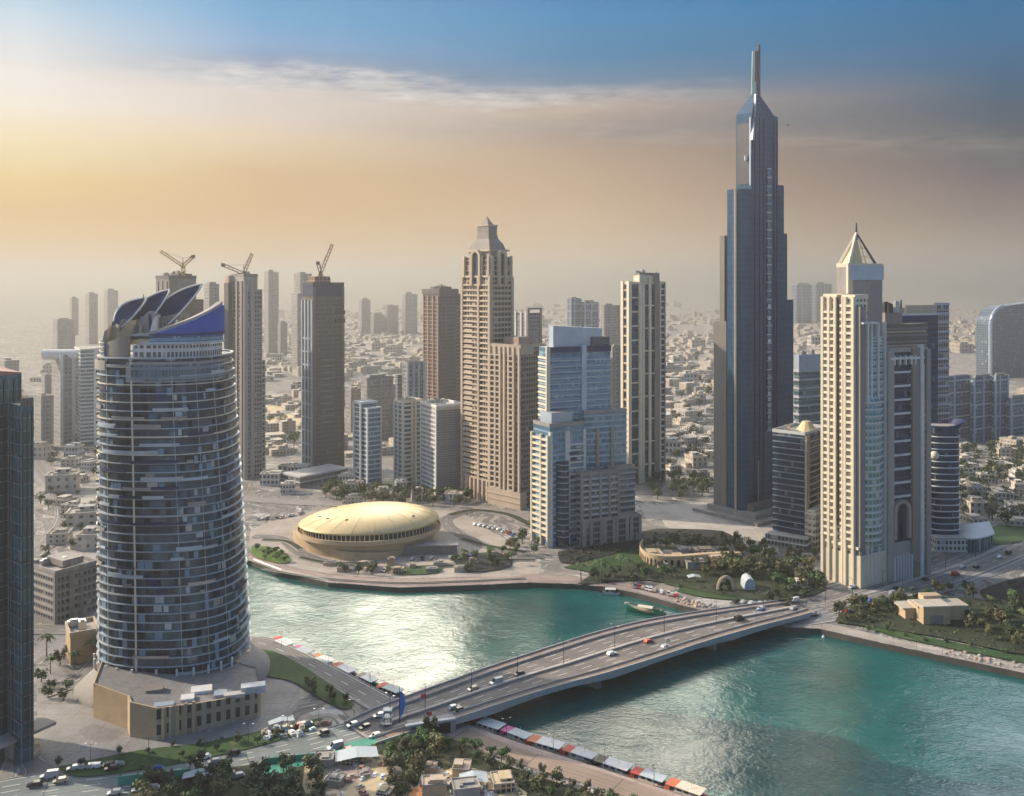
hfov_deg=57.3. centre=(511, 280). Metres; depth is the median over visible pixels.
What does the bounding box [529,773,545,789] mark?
tree
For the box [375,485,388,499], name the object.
house
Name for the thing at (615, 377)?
distant tower
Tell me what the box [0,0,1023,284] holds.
sky
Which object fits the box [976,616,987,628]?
tree
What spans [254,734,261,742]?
tree
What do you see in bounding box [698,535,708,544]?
tree
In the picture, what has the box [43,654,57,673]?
palm tree
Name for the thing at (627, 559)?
palm tree
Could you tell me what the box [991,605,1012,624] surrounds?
tree
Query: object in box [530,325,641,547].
blue tower
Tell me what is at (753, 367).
tallest tower
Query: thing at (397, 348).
house
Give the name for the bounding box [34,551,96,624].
apartment block
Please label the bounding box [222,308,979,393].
distant low blocks
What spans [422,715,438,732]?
tree
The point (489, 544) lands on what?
kerb
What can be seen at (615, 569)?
tree
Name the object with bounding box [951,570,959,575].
van
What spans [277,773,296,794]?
tree
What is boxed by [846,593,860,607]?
tree
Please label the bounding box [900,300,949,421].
navy slab tower
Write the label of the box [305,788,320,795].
tree
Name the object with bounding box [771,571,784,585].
tree
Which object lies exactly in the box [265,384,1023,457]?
distant low blocks
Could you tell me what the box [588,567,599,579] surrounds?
tree
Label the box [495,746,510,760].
tree
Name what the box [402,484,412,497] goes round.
tree
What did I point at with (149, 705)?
stone podium
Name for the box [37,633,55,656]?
palm tree
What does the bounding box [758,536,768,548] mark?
tree
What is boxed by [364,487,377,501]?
tree
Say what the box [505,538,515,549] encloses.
tree
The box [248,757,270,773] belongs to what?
tree
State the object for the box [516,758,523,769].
tree
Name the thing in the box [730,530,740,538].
tree
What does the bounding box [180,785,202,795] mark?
tree
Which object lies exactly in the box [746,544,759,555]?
tree
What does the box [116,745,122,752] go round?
tree
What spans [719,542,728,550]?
tree
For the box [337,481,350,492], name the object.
tree
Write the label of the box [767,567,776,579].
tree
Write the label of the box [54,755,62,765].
tree
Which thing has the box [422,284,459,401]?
scaffolded tower
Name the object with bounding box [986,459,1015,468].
house
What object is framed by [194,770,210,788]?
tree
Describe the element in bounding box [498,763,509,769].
tree
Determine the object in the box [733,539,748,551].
tree
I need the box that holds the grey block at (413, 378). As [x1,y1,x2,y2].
[402,360,424,400]
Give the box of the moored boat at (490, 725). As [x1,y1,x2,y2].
[466,717,505,734]
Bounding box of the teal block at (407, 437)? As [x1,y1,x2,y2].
[394,396,422,485]
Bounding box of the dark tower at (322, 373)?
[281,276,348,487]
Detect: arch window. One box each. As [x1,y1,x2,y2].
[474,253,477,283]
[501,253,502,283]
[898,504,905,538]
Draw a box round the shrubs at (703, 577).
[595,564,819,598]
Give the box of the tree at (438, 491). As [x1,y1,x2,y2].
[435,486,445,496]
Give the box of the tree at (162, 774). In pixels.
[158,768,173,786]
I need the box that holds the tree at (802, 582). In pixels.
[799,576,807,585]
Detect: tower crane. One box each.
[160,250,194,276]
[221,253,253,273]
[316,243,333,278]
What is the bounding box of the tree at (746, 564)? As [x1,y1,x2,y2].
[737,558,753,569]
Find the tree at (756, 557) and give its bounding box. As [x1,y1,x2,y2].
[746,553,759,565]
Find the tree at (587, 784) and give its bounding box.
[578,779,590,793]
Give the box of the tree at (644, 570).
[640,567,650,576]
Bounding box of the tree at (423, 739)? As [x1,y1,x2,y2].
[412,732,430,748]
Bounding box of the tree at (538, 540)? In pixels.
[534,536,539,546]
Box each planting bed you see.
[262,538,301,548]
[263,568,519,582]
[299,556,356,563]
[345,559,534,569]
[449,509,528,524]
[452,552,510,570]
[461,538,526,552]
[558,528,671,562]
[666,529,731,544]
[980,576,1023,607]
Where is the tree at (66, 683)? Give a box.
[61,680,74,690]
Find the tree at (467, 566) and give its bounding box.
[463,562,472,571]
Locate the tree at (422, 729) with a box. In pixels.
[416,726,430,735]
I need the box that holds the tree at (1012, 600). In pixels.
[1007,595,1023,612]
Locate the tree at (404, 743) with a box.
[399,735,414,751]
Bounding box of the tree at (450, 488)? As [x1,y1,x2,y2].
[444,486,457,490]
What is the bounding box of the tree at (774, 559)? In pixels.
[769,557,783,564]
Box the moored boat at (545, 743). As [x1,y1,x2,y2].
[525,734,568,754]
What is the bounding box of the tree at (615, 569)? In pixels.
[607,565,621,576]
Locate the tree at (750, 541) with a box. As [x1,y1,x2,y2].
[743,536,755,544]
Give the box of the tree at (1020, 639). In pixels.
[1010,631,1023,645]
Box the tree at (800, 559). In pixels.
[797,556,809,565]
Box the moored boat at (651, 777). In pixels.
[628,766,673,788]
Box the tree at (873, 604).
[869,599,879,608]
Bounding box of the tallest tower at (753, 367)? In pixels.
[693,41,792,526]
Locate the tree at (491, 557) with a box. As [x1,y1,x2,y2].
[487,554,496,561]
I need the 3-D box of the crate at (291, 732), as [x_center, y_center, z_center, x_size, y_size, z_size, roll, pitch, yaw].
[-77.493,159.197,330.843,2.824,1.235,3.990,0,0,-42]
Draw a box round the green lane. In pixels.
[255,738,377,777]
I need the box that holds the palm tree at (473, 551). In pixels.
[471,549,479,558]
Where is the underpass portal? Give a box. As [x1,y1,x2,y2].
[405,714,455,733]
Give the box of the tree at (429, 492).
[424,488,432,502]
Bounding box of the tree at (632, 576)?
[629,571,638,582]
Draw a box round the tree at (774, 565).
[772,560,787,573]
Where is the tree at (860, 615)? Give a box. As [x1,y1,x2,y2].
[856,608,866,619]
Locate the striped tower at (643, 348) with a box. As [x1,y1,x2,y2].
[621,269,665,483]
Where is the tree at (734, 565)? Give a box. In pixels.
[727,558,738,575]
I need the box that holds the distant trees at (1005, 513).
[959,438,1023,522]
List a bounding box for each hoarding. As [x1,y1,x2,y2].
[118,767,190,784]
[266,748,343,763]
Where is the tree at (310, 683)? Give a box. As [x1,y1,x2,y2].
[306,677,316,687]
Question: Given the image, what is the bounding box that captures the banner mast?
[399,686,404,722]
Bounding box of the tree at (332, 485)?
[324,481,335,489]
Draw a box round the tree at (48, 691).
[39,685,54,697]
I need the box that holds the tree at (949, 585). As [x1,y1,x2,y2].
[945,582,954,591]
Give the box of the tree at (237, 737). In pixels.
[233,731,242,741]
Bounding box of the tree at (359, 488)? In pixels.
[355,483,368,492]
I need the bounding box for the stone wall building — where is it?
[65,616,96,664]
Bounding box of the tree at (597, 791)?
[592,787,604,795]
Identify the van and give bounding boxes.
[39,768,58,779]
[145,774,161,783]
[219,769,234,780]
[326,739,343,748]
[489,676,503,684]
[734,614,744,621]
[791,596,799,602]
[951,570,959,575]
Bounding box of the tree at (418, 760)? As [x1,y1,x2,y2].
[406,752,426,771]
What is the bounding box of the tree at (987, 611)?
[983,605,992,619]
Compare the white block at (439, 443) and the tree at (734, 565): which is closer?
the tree at (734, 565)
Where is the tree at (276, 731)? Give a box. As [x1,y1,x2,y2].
[272,726,280,735]
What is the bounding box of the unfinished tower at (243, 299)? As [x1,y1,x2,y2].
[224,271,265,479]
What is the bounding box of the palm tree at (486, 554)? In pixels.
[482,553,490,565]
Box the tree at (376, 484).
[371,482,381,489]
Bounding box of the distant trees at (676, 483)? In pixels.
[647,467,713,499]
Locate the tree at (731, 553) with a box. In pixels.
[727,551,743,557]
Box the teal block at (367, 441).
[353,399,381,487]
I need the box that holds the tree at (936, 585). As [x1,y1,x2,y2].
[930,580,947,592]
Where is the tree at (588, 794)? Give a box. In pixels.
[583,789,592,795]
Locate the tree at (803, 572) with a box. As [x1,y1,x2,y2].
[794,564,813,577]
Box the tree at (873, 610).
[869,607,877,615]
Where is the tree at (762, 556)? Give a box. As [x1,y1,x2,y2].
[759,550,770,562]
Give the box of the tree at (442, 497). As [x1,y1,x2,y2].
[439,495,445,503]
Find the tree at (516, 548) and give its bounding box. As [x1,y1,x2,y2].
[511,541,519,553]
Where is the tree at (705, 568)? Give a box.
[698,562,710,572]
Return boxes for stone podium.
[73,643,269,740]
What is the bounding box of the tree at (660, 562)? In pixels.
[654,558,663,566]
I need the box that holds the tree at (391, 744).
[386,738,398,751]
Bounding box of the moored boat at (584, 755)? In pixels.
[559,744,601,764]
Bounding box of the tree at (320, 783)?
[310,774,327,795]
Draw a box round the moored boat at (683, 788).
[663,777,707,795]
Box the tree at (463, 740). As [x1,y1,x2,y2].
[458,737,469,744]
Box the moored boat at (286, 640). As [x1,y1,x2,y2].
[273,636,295,645]
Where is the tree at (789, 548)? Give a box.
[785,545,793,552]
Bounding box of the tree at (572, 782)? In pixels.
[568,777,576,787]
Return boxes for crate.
[261,727,268,734]
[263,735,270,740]
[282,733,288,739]
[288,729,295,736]
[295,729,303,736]
[298,723,305,731]
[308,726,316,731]
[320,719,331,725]
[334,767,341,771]
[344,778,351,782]
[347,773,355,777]
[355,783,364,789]
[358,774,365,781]
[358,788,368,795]
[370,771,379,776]
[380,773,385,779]
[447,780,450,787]
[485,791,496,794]
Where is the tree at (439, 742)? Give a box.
[429,733,443,755]
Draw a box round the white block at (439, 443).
[420,398,459,494]
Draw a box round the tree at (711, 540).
[707,535,715,544]
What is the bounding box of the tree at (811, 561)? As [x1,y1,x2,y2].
[802,555,814,569]
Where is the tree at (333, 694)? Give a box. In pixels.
[329,691,336,699]
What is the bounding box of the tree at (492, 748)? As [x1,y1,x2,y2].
[485,746,496,752]
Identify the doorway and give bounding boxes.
[930,615,942,624]
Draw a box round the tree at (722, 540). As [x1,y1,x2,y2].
[719,536,729,544]
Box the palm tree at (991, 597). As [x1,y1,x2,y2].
[986,595,997,609]
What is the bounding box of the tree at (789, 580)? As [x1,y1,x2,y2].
[779,576,797,584]
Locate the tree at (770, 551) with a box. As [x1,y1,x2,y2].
[758,548,776,555]
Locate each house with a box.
[29,377,40,381]
[34,441,52,459]
[40,362,51,373]
[44,467,80,492]
[46,527,73,544]
[51,494,80,505]
[60,455,82,466]
[60,500,85,512]
[63,442,84,456]
[64,504,98,528]
[69,433,78,443]
[70,525,98,550]
[79,458,96,470]
[80,473,89,482]
[260,470,283,485]
[265,375,274,381]
[271,353,282,360]
[278,462,294,471]
[280,480,294,494]
[288,463,310,470]
[290,381,300,388]
[314,749,338,768]
[323,560,336,565]
[324,771,345,788]
[324,788,341,795]
[337,471,352,484]
[337,565,351,571]
[341,479,366,493]
[341,757,365,765]
[342,493,361,504]
[344,358,367,363]
[344,372,349,380]
[354,381,360,386]
[355,560,370,567]
[356,359,368,366]
[356,766,369,778]
[371,341,382,350]
[371,566,381,572]
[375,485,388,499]
[376,783,395,795]
[383,344,402,353]
[384,767,401,783]
[387,556,394,565]
[393,478,408,492]
[393,566,406,573]
[395,357,404,361]
[410,486,427,500]
[410,562,415,567]
[422,774,446,795]
[424,760,437,772]
[426,566,437,571]
[433,559,443,566]
[441,490,464,503]
[451,775,480,795]
[452,758,475,777]
[454,564,465,571]
[469,557,478,563]
[486,769,514,793]
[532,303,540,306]
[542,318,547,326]
[643,548,663,553]
[662,550,672,552]
[666,362,677,372]
[666,408,679,417]
[666,437,684,454]
[666,463,680,473]
[668,354,686,363]
[673,416,694,424]
[674,546,691,552]
[678,428,688,434]
[679,370,698,381]
[681,451,707,467]
[684,557,708,569]
[685,333,693,338]
[687,337,704,347]
[691,545,714,552]
[692,390,708,402]
[697,346,705,350]
[697,436,710,444]
[697,468,713,481]
[698,370,713,373]
[701,449,713,460]
[703,413,712,417]
[703,445,713,448]
[705,407,713,414]
[708,554,728,568]
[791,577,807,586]
[795,323,806,326]
[806,334,820,344]
[949,342,973,352]
[958,320,967,323]
[959,442,974,451]
[959,452,978,457]
[959,453,974,461]
[959,465,973,476]
[959,481,988,497]
[959,513,986,523]
[960,495,987,516]
[965,462,986,472]
[975,471,997,482]
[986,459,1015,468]
[987,487,1015,503]
[993,446,1017,457]
[996,456,1012,462]
[1002,516,1023,526]
[1003,500,1023,516]
[1006,468,1023,480]
[1009,479,1023,493]
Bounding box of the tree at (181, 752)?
[178,749,184,755]
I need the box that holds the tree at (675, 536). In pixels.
[669,532,679,545]
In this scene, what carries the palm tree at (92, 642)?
on the ground at (28, 313)
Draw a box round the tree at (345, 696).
[342,693,349,698]
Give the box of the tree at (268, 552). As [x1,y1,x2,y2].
[264,549,273,555]
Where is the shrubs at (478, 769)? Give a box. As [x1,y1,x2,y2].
[334,740,597,795]
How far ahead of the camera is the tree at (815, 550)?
538.73 m
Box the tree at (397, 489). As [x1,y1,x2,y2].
[393,485,403,493]
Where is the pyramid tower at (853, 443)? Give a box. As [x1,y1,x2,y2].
[821,223,886,588]
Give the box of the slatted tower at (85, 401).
[74,346,99,445]
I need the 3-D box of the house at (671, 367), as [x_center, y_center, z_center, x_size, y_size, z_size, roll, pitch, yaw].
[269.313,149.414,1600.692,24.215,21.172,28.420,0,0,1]
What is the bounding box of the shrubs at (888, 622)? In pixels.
[836,597,1023,650]
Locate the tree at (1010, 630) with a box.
[1005,624,1018,635]
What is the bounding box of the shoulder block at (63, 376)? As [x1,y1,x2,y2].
[41,349,77,444]
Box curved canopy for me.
[959,521,994,552]
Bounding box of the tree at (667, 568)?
[658,564,675,576]
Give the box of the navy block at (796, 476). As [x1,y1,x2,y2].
[765,421,820,551]
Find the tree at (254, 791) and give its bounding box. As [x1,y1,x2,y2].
[248,787,263,795]
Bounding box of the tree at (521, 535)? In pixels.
[518,532,526,543]
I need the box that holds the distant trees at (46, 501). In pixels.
[34,446,98,557]
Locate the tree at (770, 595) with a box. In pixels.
[764,589,776,600]
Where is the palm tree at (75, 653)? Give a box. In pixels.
[69,650,81,666]
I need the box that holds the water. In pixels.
[247,565,1023,795]
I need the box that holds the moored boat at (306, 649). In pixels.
[295,645,314,654]
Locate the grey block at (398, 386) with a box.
[395,374,401,398]
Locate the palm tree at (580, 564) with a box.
[575,562,585,580]
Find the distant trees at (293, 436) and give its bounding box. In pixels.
[265,379,355,443]
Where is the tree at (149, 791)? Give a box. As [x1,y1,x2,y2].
[135,781,160,795]
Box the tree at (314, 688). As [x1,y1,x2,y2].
[310,685,316,694]
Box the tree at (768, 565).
[763,562,773,574]
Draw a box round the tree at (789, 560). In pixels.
[784,556,798,571]
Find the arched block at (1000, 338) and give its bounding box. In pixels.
[976,301,1023,375]
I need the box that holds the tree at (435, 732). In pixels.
[429,729,447,742]
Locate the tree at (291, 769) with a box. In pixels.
[286,765,300,775]
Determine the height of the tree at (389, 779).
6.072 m
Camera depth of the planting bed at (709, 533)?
589.49 m
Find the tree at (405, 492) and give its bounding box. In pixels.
[400,488,410,501]
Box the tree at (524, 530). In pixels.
[519,528,528,538]
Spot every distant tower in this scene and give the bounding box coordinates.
[0,357,18,370]
[34,392,53,448]
[41,373,51,394]
[53,318,74,348]
[69,296,78,334]
[85,292,97,343]
[104,289,117,330]
[204,282,218,343]
[264,270,278,353]
[277,321,286,355]
[291,292,302,373]
[294,272,311,292]
[345,386,360,434]
[359,298,370,333]
[360,374,392,437]
[371,312,383,333]
[384,304,398,332]
[393,383,394,422]
[402,292,416,333]
[567,297,581,326]
[581,300,598,327]
[600,303,619,345]
[610,344,620,407]
[792,283,811,322]
[812,282,831,321]
[949,374,971,439]
[970,374,991,441]
[992,373,1008,439]
[1006,394,1023,436]
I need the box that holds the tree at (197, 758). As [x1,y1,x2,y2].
[186,747,205,768]
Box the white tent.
[741,573,755,589]
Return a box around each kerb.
[0,723,343,779]
[34,460,69,556]
[34,625,88,696]
[249,637,395,708]
[262,568,525,582]
[264,538,302,548]
[448,509,526,524]
[459,537,524,553]
[752,521,1023,626]
[800,543,1011,608]
[816,541,1023,613]
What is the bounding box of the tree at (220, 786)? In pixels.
[209,777,231,795]
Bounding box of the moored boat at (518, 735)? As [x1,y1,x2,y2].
[498,725,534,744]
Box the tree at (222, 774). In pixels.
[211,768,228,780]
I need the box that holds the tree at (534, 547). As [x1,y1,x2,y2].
[529,543,539,550]
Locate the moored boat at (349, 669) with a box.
[332,662,358,675]
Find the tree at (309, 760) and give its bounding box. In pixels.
[302,751,321,770]
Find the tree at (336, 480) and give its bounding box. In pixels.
[327,479,342,489]
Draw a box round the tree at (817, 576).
[806,570,826,586]
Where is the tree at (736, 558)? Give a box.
[726,556,744,570]
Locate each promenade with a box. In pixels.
[251,553,708,609]
[779,623,1023,672]
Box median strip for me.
[840,543,1009,600]
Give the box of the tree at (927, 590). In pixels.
[921,587,932,591]
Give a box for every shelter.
[182,768,215,785]
[268,716,293,724]
[334,746,378,761]
[459,770,487,781]
[686,574,700,577]
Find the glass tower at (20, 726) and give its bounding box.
[0,367,55,764]
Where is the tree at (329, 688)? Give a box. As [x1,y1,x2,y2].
[325,685,333,692]
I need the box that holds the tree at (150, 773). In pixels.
[139,764,160,782]
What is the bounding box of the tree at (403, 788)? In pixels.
[391,776,412,795]
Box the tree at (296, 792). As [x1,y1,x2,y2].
[286,784,304,795]
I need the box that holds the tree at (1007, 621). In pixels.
[1003,618,1016,627]
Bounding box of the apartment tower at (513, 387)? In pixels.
[486,336,544,509]
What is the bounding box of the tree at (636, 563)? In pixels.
[633,561,644,568]
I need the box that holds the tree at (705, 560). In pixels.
[703,556,712,563]
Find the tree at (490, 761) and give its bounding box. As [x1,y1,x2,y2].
[483,752,496,765]
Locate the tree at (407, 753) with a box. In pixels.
[402,749,414,762]
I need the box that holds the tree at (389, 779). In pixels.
[385,773,402,784]
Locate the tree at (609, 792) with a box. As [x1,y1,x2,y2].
[605,788,619,795]
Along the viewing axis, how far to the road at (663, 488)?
725.36 m
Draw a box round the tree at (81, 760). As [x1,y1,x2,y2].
[77,757,86,763]
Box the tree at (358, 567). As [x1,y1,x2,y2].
[354,562,361,572]
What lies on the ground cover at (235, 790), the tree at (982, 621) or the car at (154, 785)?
the car at (154, 785)
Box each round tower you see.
[93,283,251,675]
[931,419,966,551]
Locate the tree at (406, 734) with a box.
[398,732,415,742]
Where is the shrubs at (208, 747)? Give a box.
[64,719,323,766]
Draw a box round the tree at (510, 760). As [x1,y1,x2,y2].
[503,754,516,766]
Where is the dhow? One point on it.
(644, 609)
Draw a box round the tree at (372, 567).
[368,563,375,574]
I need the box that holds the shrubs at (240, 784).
[138,764,310,795]
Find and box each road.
[0,345,713,357]
[0,724,364,795]
[34,459,68,556]
[34,480,529,520]
[34,625,96,695]
[34,652,83,676]
[65,496,96,619]
[250,637,393,708]
[251,534,543,570]
[265,353,975,418]
[344,333,370,448]
[439,512,535,558]
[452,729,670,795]
[658,483,713,490]
[666,309,711,467]
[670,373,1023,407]
[755,522,1023,625]
[783,524,1002,608]
[817,542,1023,612]
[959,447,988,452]
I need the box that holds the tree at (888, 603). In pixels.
[881,598,895,611]
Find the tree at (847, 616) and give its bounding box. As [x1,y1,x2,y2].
[841,611,851,619]
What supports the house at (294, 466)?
on the ground at (28, 313)
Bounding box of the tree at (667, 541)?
[660,537,675,547]
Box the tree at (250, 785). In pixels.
[243,781,265,794]
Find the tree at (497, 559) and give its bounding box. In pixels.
[493,557,502,565]
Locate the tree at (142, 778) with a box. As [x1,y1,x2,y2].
[132,775,151,791]
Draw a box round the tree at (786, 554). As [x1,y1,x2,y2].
[783,549,796,558]
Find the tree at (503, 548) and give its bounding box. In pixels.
[498,545,506,553]
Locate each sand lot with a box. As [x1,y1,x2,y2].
[265,404,300,424]
[640,502,710,520]
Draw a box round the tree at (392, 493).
[390,490,395,501]
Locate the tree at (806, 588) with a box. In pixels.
[801,584,810,592]
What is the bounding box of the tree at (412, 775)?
[404,763,420,783]
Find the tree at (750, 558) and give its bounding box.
[744,557,755,568]
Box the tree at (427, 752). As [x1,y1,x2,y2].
[420,746,431,761]
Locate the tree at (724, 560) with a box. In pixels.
[718,558,732,572]
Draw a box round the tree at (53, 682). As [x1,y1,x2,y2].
[46,679,57,685]
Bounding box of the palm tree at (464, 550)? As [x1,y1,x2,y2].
[460,549,468,561]
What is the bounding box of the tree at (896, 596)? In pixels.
[889,590,900,604]
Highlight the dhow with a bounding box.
[624,602,665,615]
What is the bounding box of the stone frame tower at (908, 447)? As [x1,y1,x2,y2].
[882,301,930,581]
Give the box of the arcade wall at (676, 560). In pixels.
[640,539,740,566]
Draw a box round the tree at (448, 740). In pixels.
[444,736,453,744]
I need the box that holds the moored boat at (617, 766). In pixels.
[591,754,637,776]
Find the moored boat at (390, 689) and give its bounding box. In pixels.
[376,682,404,698]
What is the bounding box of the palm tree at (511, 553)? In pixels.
[507,551,516,564]
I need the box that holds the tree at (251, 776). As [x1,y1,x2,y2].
[244,768,264,785]
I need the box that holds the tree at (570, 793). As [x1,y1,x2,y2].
[564,787,574,795]
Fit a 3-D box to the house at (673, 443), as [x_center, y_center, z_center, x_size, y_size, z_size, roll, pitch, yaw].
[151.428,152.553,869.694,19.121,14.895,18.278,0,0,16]
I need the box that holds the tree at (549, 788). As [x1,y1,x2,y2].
[545,784,554,793]
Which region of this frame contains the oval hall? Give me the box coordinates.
[293,501,457,560]
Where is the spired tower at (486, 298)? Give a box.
[460,216,513,502]
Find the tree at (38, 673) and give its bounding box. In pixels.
[34,668,48,681]
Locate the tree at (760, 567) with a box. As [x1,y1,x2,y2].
[754,561,764,576]
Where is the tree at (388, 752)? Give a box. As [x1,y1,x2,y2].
[382,747,400,760]
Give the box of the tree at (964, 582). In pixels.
[959,580,974,591]
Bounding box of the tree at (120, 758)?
[117,754,125,760]
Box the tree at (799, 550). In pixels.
[794,547,802,556]
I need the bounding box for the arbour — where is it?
[715,575,734,589]
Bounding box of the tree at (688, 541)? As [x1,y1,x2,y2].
[683,538,692,545]
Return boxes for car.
[26,779,42,787]
[52,776,68,783]
[66,763,79,770]
[74,763,85,769]
[82,762,94,769]
[90,761,103,768]
[100,760,114,767]
[104,763,119,770]
[107,787,122,795]
[114,760,124,765]
[149,783,159,788]
[151,764,163,769]
[201,752,210,758]
[207,757,221,763]
[226,748,240,755]
[235,771,244,777]
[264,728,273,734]
[280,724,293,730]
[316,728,330,735]
[346,720,357,727]
[358,722,370,729]
[369,731,380,738]
[373,711,385,717]
[448,703,459,709]
[453,706,465,712]
[467,685,478,691]
[513,670,524,675]
[606,650,617,655]
[643,638,653,643]
[660,643,670,648]
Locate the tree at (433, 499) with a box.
[429,496,436,502]
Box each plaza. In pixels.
[37,634,299,767]
[249,509,541,578]
[661,514,777,552]
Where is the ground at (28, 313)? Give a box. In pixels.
[0,285,1023,795]
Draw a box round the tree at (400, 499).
[396,495,404,501]
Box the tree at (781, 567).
[776,561,793,573]
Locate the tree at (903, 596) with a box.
[894,587,908,600]
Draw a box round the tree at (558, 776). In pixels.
[549,766,563,781]
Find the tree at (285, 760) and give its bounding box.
[278,752,295,772]
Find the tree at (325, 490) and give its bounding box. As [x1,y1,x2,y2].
[322,487,329,494]
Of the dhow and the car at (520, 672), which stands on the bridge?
the car at (520, 672)
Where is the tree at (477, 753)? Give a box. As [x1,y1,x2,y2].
[471,749,483,756]
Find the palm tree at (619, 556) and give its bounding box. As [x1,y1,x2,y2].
[616,554,623,566]
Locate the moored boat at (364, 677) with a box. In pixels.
[355,672,379,686]
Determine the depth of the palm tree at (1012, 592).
459.31 m
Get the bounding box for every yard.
[302,754,398,795]
[328,767,357,783]
[408,785,421,795]
[418,768,526,795]
[450,785,491,795]
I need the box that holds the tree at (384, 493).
[376,488,389,500]
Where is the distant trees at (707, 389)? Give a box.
[666,351,713,464]
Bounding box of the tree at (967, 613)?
[964,609,976,618]
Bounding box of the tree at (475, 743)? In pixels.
[466,738,483,750]
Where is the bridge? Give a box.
[344,600,816,743]
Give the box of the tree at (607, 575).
[604,572,611,579]
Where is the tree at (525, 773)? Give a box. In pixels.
[519,768,532,779]
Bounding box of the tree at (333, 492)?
[329,486,341,499]
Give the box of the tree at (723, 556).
[718,550,728,564]
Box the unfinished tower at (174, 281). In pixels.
[155,270,203,344]
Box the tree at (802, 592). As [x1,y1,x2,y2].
[799,589,806,596]
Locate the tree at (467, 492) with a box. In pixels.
[463,488,473,500]
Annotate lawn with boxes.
[57,718,322,775]
[251,545,290,562]
[262,649,352,708]
[396,565,441,574]
[565,546,674,571]
[676,587,753,599]
[865,626,1023,662]
[992,525,1023,544]
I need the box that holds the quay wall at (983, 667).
[247,561,1023,678]
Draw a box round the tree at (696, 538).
[692,533,701,544]
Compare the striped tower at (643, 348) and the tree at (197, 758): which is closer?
the tree at (197, 758)
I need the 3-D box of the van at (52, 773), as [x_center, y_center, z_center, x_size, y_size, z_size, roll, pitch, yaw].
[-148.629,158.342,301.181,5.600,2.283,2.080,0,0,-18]
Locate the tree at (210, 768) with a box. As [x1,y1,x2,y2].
[201,762,218,777]
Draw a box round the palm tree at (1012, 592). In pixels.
[1006,589,1018,595]
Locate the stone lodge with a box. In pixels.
[893,592,969,624]
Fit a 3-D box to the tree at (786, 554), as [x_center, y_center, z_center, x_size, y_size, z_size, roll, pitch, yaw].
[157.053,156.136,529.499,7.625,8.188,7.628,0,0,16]
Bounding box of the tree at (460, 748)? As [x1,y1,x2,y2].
[457,742,465,752]
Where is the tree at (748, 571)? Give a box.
[740,566,754,576]
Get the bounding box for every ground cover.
[129,763,305,795]
[334,737,596,795]
[578,563,826,599]
[835,596,1023,653]
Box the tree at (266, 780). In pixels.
[258,769,281,790]
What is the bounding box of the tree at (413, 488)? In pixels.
[411,484,421,493]
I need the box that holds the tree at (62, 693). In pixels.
[57,687,68,699]
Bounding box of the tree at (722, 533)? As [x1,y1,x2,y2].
[719,531,726,539]
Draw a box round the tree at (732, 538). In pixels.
[730,536,744,545]
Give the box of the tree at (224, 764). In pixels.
[216,756,233,773]
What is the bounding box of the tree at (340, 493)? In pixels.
[335,488,351,498]
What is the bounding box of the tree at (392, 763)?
[382,753,398,774]
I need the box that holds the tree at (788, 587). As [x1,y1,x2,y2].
[781,584,793,592]
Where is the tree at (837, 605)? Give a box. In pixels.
[833,600,844,615]
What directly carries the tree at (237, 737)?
on the ground at (28, 313)
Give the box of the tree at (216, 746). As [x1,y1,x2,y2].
[213,743,219,749]
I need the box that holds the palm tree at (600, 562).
[593,559,608,583]
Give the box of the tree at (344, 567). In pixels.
[341,564,348,572]
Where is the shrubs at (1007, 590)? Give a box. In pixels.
[979,577,1023,606]
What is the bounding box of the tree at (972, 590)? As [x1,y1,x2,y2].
[965,583,977,599]
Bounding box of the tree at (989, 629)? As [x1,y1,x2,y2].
[983,622,994,638]
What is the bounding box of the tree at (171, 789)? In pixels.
[160,779,178,795]
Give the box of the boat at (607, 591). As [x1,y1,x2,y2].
[600,584,619,594]
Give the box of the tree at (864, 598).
[860,594,867,602]
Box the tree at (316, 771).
[306,764,324,779]
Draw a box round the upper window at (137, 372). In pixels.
[130,361,223,380]
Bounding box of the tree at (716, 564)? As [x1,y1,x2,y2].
[707,556,726,573]
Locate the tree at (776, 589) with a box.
[773,586,780,594]
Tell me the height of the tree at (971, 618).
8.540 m
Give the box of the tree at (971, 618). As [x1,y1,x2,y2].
[963,614,976,630]
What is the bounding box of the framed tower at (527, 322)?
[514,308,541,342]
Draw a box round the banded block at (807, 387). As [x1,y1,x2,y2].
[793,349,820,424]
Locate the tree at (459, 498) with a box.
[455,495,463,504]
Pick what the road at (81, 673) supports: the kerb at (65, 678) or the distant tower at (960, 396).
the kerb at (65, 678)
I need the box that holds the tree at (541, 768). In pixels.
[538,762,546,770]
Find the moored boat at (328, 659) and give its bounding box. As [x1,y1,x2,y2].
[314,653,335,663]
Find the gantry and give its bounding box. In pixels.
[383,707,392,725]
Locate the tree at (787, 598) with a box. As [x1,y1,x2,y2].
[783,594,793,602]
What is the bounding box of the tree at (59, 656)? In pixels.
[53,649,66,665]
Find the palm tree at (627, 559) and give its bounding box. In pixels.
[623,557,633,567]
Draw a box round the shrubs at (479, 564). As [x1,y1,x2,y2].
[451,556,507,572]
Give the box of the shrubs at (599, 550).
[560,529,731,561]
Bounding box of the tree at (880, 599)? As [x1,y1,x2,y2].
[876,597,884,607]
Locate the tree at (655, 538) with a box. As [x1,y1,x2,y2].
[651,535,658,545]
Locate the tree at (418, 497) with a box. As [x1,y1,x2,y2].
[415,493,421,502]
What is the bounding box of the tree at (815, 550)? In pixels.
[810,548,819,558]
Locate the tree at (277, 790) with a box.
[265,783,284,795]
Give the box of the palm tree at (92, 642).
[84,640,96,652]
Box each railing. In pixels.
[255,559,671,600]
[361,600,758,713]
[401,611,803,731]
[821,625,1023,670]
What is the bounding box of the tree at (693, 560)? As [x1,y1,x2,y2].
[690,555,698,564]
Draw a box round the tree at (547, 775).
[539,770,548,780]

